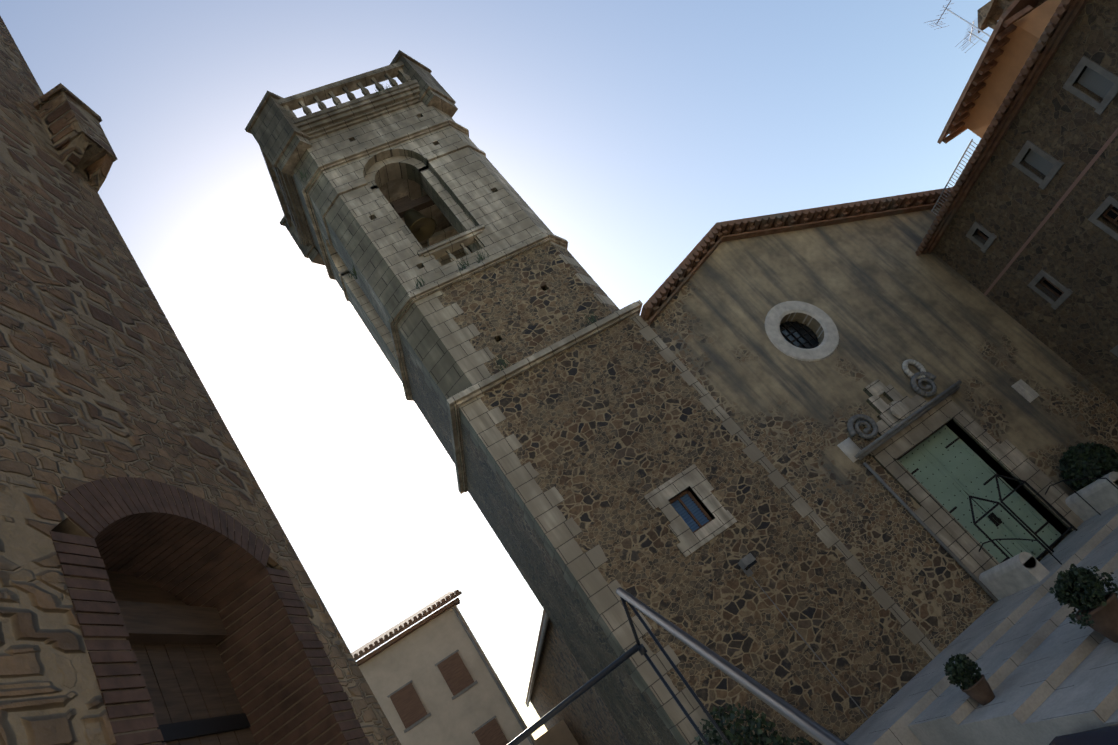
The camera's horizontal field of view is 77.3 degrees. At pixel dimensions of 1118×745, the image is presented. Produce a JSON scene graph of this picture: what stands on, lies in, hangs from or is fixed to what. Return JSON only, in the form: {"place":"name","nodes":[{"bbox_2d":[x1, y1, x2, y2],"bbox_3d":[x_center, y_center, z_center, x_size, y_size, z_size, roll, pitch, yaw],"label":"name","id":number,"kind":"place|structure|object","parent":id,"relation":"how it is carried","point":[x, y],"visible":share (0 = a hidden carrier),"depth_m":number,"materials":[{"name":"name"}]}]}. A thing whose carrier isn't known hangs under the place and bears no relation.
{"place":"outdoors","nodes":[
{"label":"outdoors","id":0,"kind":"place"},
{"bbox_2d":[358,605,537,744],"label":"beige house","id":1,"kind":"structure","parent":0,"point":[417,655],"depth_m":26.56,"materials":[{"name":"beige paint"}]},
{"bbox_2d":[351,589,461,665],"bbox_3d":[-7.804,11.417,29.108,8.000,1.850,5.070,-28,-26,-21],"label":"tiled roof edge","id":2,"kind":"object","parent":1,"relation":"on","point":[395,630],"depth_m":27.57,"materials":[{"name":"tile"}]},
{"bbox_2d":[387,607,533,744],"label":"window shutters","id":3,"kind":"object","parent":1,"relation":"attached to","point":[408,704],"visible":0.83,"depth_m":26.25,"materials":[{"name":"brown wood"}]},
{"bbox_2d":[0,0,992,739],"label":"sky","id":4,"kind":"structure","parent":0,"point":[631,129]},
{"bbox_2d":[535,720,577,744],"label":"house","id":5,"kind":"structure","parent":0,"point":[559,733],"depth_m":29.49,"materials":[{"name":"beige paint"}]},
{"bbox_2d":[458,313,939,744],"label":"stone wall","id":6,"kind":"structure","parent":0,"point":[575,455],"depth_m":15.87,"materials":[{"name":"brown stone"}]},
{"bbox_2d":[397,241,619,463],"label":"tower wall","id":7,"kind":"structure","parent":6,"relation":"on","point":[455,338],"depth_m":18.91,"materials":[{"name":"stone"}]},
{"bbox_2d":[308,125,552,381],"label":"bell tower wall","id":8,"kind":"structure","parent":7,"relation":"on","point":[375,241],"depth_m":21.16,"materials":[{"name":"beige stone"}]},
{"bbox_2d":[293,102,454,260],"bbox_3d":[-6.056,-6.321,24.600,5.600,1.270,5.200,-28,-26,-21],"label":"bell tower frieze","id":9,"kind":"object","parent":8,"relation":"on","point":[351,139],"visible":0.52,"depth_m":22.38,"materials":[{"name":"grey stone"}]},
{"bbox_2d":[245,50,457,264],"bbox_3d":[-6.952,-7.468,25.264,6.782,2.590,6.382,-28,-26,-21],"label":"balustrade","id":10,"kind":"object","parent":9,"relation":"on","point":[282,140],"visible":0.42,"depth_m":22.85,"materials":[{"name":"grey stone"}]},
{"bbox_2d":[320,142,485,301],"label":"stone molding","id":11,"kind":"structure","parent":8,"relation":"attached to","point":[442,235],"depth_m":22.17,"materials":[{"name":"grey stone"}]},
{"bbox_2d":[391,194,434,217],"bbox_3d":[-4.817,-5.487,22.736,4.400,0.600,0.240,-28,-26,-21],"label":"bell yoke","id":12,"kind":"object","parent":8,"relation":"in","point":[401,206],"depth_m":22.62,"materials":[{"name":"brown wood"}]},
{"bbox_2d":[644,464,736,557],"bbox_3d":[3.016,3.232,16.264,1.650,1.650,0.335,-28,-26,-21],"label":"window surround","id":13,"kind":"object","parent":6,"relation":"attached to","point":[693,478],"visible":0.73,"depth_m":16.13,"materials":[{"name":"beige stone"}]},
{"bbox_2d":[669,489,711,532],"bbox_3d":[3.047,3.270,16.311,0.660,0.940,0.060,-28,-26,-21],"label":"tower window frame","id":14,"kind":"object","parent":13,"relation":"in","point":[696,502],"visible":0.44,"depth_m":16.37,"materials":[{"name":"brown wood"}]},
{"bbox_2d":[671,494,708,531],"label":"window shutters","id":15,"kind":"object","parent":14,"relation":"in","point":[693,508],"visible":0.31,"depth_m":16.34,"materials":[{"name":"blue wood"}]},
{"bbox_2d":[738,553,868,718],"bbox_3d":[5.092,5.464,14.547,0.280,3.800,0.504,-28,-26,-21],"label":"lamp and cable","id":16,"kind":"object","parent":6,"relation":"attached to","point":[747,562],"visible":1,"depth_m":15.07,"materials":[{"name":"painted metal"},{"name":"dark glass"}]},
{"bbox_2d":[844,504,1117,744],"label":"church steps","id":17,"kind":"structure","parent":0,"point":[1049,671],"depth_m":11.70,"materials":[{"name":"grey stone"}]},
{"bbox_2d":[961,591,1117,704],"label":"plant pots","id":18,"kind":"object","parent":17,"relation":"on","point":[1103,618],"visible":0.85,"depth_m":10.09,"materials":[{"name":"brown ceramic"}]},
{"bbox_2d":[943,564,1117,689],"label":"potted shrubs","id":19,"kind":"object","parent":18,"relation":"on","point":[1089,591],"visible":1,"depth_m":10.34,"materials":[{"name":"green plant"}]},
{"bbox_2d":[965,472,1117,564],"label":"metal gate","id":20,"kind":"structure","parent":17,"relation":"on","point":[1017,518],"depth_m":16.24,"materials":[{"name":"black metal"}]},
{"bbox_2d":[979,471,1117,599],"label":"stone blocks","id":21,"kind":"structure","parent":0,"point":[1015,574],"depth_m":15.33,"materials":[{"name":"stone"}]},
{"bbox_2d":[1059,442,1117,490],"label":"topiary ball","id":22,"kind":"object","parent":21,"relation":"on","point":[1087,460],"visible":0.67,"depth_m":16.44,"materials":[{"name":"green plant"}]},
{"label":"ground","id":23,"kind":"structure","parent":0,"visible":0},
{"bbox_2d":[0,16,400,744],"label":"castle wall","id":24,"kind":"structure","parent":23,"relation":"on","point":[100,378],"depth_m":4.95,"materials":[{"name":"brown stone"}]},
{"bbox_2d":[33,83,116,191],"bbox_3d":[-4.966,-2.419,7.256,0.370,1.080,0.510,-37,-25,-2],"label":"castle machicolation","id":25,"kind":"object","parent":24,"relation":"attached to","point":[73,127],"visible":0.81,"depth_m":7.17,"materials":[{"name":"beige stone"}]},
{"bbox_2d":[106,570,255,744],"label":"door","id":26,"kind":"structure","parent":24,"relation":"in","point":[173,640],"depth_m":4.57,"materials":[{"name":"brown wood"}]},
{"bbox_2d":[157,713,250,742],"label":"castle door iron straps","id":27,"kind":"object","parent":26,"relation":"attached to","point":[171,732],"visible":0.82,"depth_m":4.35,"materials":[{"name":"black metal"}]},
{"bbox_2d":[50,477,369,744],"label":"brick arch","id":28,"kind":"structure","parent":24,"relation":"in","point":[118,528],"depth_m":4.73,"materials":[{"name":"brown brick"}]},
{"bbox_2d":[51,517,364,744],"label":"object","id":29,"kind":"object","parent":28,"relation":"attached to","point":[67,525],"visible":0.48,"depth_m":4.81,"materials":[{"name":"brown brick"}]},
{"bbox_2d":[276,83,642,493],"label":"cornices","id":30,"kind":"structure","parent":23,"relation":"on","point":[343,118],"depth_m":21.24,"materials":[{"name":"beige stone"}]},
{"bbox_2d":[403,208,436,242],"bbox_3d":[-4.598,-4.832,22.333,1.040,0.920,1.040,-28,-26,-21],"label":"church bell","id":31,"kind":"object","parent":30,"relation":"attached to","point":[421,227],"visible":0.85,"depth_m":22.15,"materials":[{"name":"brown metal"}]},
{"bbox_2d":[295,86,597,370],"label":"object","id":32,"kind":"object","parent":30,"relation":"attached to","point":[420,283],"visible":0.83,"depth_m":19.44,"materials":[{"name":"grey stone"}]},
{"bbox_2d":[417,224,494,272],"bbox_3d":[-2.885,-3.453,20.038,2.140,0.880,0.400,-28,-26,-21],"label":"balustrade","id":33,"kind":"object","parent":30,"relation":"attached to","point":[463,240],"visible":0.79,"depth_m":20.02,"materials":[{"name":"stone"}]},
{"bbox_2d":[530,618,630,744],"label":"building wall","id":34,"kind":"structure","parent":23,"relation":"on","point":[586,716],"depth_m":24.82,"materials":[{"name":"stone"}]},
{"bbox_2d":[525,609,548,703],"bbox_3d":[0.638,10.305,30.073,5.400,2.030,21.000,-28,-26,-21],"label":"roof eave","id":35,"kind":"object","parent":34,"relation":"on","point":[541,626],"depth_m":26.08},
{"bbox_2d":[526,613,548,706],"bbox_3d":[1.354,15.151,26.931,0.195,8.370,20.750,-28,-26,-21],"label":"roof edge","id":36,"kind":"object","parent":34,"relation":"attached to","point":[544,627],"visible":0.4,"depth_m":25.62,"materials":[{"name":"grey metal"}]},
{"bbox_2d":[507,587,848,744],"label":"stair handrail","id":37,"kind":"object","parent":23,"relation":"on","point":[816,731],"visible":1,"depth_m":4.78,"materials":[{"name":"grey metal"}]},
{"bbox_2d":[694,703,812,744],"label":"bush","id":38,"kind":"object","parent":23,"relation":"on","point":[739,738],"visible":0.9,"depth_m":12.57,"materials":[{"name":"green plant"}]},
{"bbox_2d":[645,208,1117,651],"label":"church facade","id":39,"kind":"structure","parent":23,"relation":"on","point":[883,296],"depth_m":18.64,"materials":[{"name":"beige stone"}]},
{"bbox_2d":[640,187,952,325],"bbox_3d":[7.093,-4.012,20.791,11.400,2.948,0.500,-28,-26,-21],"label":"church gable verge tiles","id":40,"kind":"object","parent":39,"relation":"on","point":[857,211],"visible":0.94,"depth_m":21.06,"materials":[{"name":"brown tile"}]},
{"bbox_2d":[765,301,838,361],"bbox_3d":[6.669,-1.063,19.375,2.060,2.060,0.440,-28,-26,-21],"label":"round window frame","id":41,"kind":"object","parent":39,"relation":"attached to","point":[824,349],"visible":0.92,"depth_m":19.18,"materials":[{"name":"grey stone"}]},
{"bbox_2d":[780,321,817,348],"bbox_3d":[6.652,-0.925,19.589,1.260,1.260,0.030,-28,-26,-21],"label":"window glass","id":42,"kind":"object","parent":41,"relation":"in","point":[802,331],"visible":0.33,"depth_m":19.66,"materials":[{"name":"black glass"}]},
{"bbox_2d":[780,321,818,348],"bbox_3d":[6.654,-0.947,19.556,1.240,1.240,0.030,-28,-26,-21],"label":"window grille","id":43,"kind":"object","parent":42,"relation":"attached to","point":[799,336],"visible":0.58,"depth_m":19.61,"materials":[{"name":"black metal"}]},
{"bbox_2d":[837,359,925,462],"bbox_3d":[8.352,0.917,18.029,3.700,1.338,0.267,-29,-26,-18],"label":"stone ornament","id":44,"kind":"object","parent":39,"relation":"attached to","point":[849,448],"visible":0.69,"depth_m":17.34,"materials":[{"name":"stone"}]},
{"bbox_2d":[863,379,927,435],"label":"stone pediment ornament","id":45,"kind":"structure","parent":39,"relation":"attached to","point":[899,408],"depth_m":17.97,"materials":[{"name":"beige stone"}]},
{"bbox_2d":[847,371,961,459],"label":"door cornice volutes","id":46,"kind":"object","parent":39,"relation":"attached to","point":[929,378],"depth_m":17.58,"materials":[{"name":"grey stone"}]},
{"bbox_2d":[863,462,998,601],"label":"trim","id":47,"kind":"structure","parent":39,"relation":"attached to","point":[936,538],"depth_m":16.13,"materials":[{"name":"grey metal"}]},
{"bbox_2d":[868,395,1083,578],"bbox_3d":[10.053,2.876,17.085,3.640,4.060,0.500,-28,-26,-21],"label":"door frame","id":48,"kind":"object","parent":39,"relation":"attached to","point":[950,531],"visible":0.65,"depth_m":17.07,"materials":[{"name":"beige stone"}]},
{"bbox_2d":[898,425,1060,562],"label":"church door leaves","id":49,"kind":"object","parent":48,"relation":"in","point":[973,466],"visible":0.62,"depth_m":17.20,"materials":[{"name":"green wood"}]},
{"bbox_2d":[901,428,1056,558],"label":"door studs","id":50,"kind":"object","parent":49,"relation":"attached to","point":[975,505],"visible":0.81,"depth_m":17.07,"materials":[{"name":"black metal"}]},
{"bbox_2d":[911,437,1048,562],"bbox_3d":[10.187,3.127,17.085,2.160,2.750,0.048,-28,-26,-21],"label":"door hardware","id":51,"kind":"object","parent":49,"relation":"attached to","point":[994,519],"visible":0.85,"depth_m":16.88,"materials":[{"name":"black metal"}]},
{"bbox_2d":[1011,379,1038,401],"bbox_3d":[12.418,0.530,18.682,0.400,0.600,0.270,-28,-26,-21],"label":"wall plaque","id":52,"kind":"object","parent":39,"relation":"attached to","point":[1027,392],"visible":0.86,"depth_m":18.57,"materials":[{"name":"stone"}]},
{"bbox_2d":[933,0,1117,403],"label":"house wall","id":53,"kind":"structure","parent":23,"relation":"on","point":[1070,245],"depth_m":17.20,"materials":[{"name":"brown stone"}]},
{"bbox_2d":[931,139,976,214],"bbox_3d":[11.512,-5.349,20.031,0.200,0.767,3.100,-34,-25,-9],"label":"terrace railing","id":54,"kind":"object","parent":53,"relation":"attached to","point":[954,171],"visible":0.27,"depth_m":20.00,"materials":[{"name":"metal"}]},
{"bbox_2d":[937,0,1046,143],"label":"roof","id":55,"kind":"structure","parent":53,"relation":"on","point":[1014,12],"depth_m":16.91,"materials":[{"name":"brown wood"}]},
{"bbox_2d":[925,0,989,52],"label":"tv antennas","id":56,"kind":"object","parent":55,"relation":"on","point":[971,24],"visible":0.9,"depth_m":19.54,"materials":[{"name":"silver metal"}]},
{"bbox_2d":[915,0,1087,255],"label":"eave tiles","id":57,"kind":"object","parent":53,"relation":"on","point":[1066,14],"visible":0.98,"depth_m":16.10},
{"bbox_2d":[977,0,1042,32],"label":"house chimney","id":58,"kind":"object","parent":53,"relation":"on","point":[991,12],"visible":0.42,"depth_m":18.48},
{"bbox_2d":[963,0,1060,137],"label":"wall","id":59,"kind":"structure","parent":53,"relation":"on","point":[1024,37],"depth_m":16.72,"materials":[{"name":"paint"}]},
{"bbox_2d":[966,56,1117,356],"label":"windows","id":60,"kind":"structure","parent":53,"relation":"attached to","point":[1099,107],"depth_m":16.22,"materials":[{"name":"grey stone"}]},
{"bbox_2d":[976,205,1117,297],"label":"window frames","id":61,"kind":"structure","parent":53,"relation":"in","point":[1109,218],"depth_m":18.28,"materials":[{"name":"brown wood"}]},
{"bbox_2d":[980,206,1117,294],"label":"windows","id":62,"kind":"structure","parent":61,"relation":"in","point":[1111,214],"depth_m":18.37,"materials":[{"name":"black glass"}]},
{"bbox_2d":[984,128,1117,295],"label":"drainpipe","id":63,"kind":"object","parent":53,"relation":"attached to","point":[1076,181],"visible":1,"depth_m":16.73,"materials":[{"name":"brown"}]},
{"bbox_2d":[1024,67,1114,175],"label":"house roller shutters","id":64,"kind":"object","parent":53,"relation":"in","point":[1096,83],"visible":0.69,"depth_m":14.61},
{"label":"plaza paving","id":65,"kind":"structure","parent":0,"visible":0},
{"bbox_2d":[1049,724,1117,744],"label":"blue parked car","id":66,"kind":"object","parent":65,"relation":"on","point":[1107,735],"visible":1,"depth_m":8.39,"materials":[{"name":"blue paint"}]}
]}

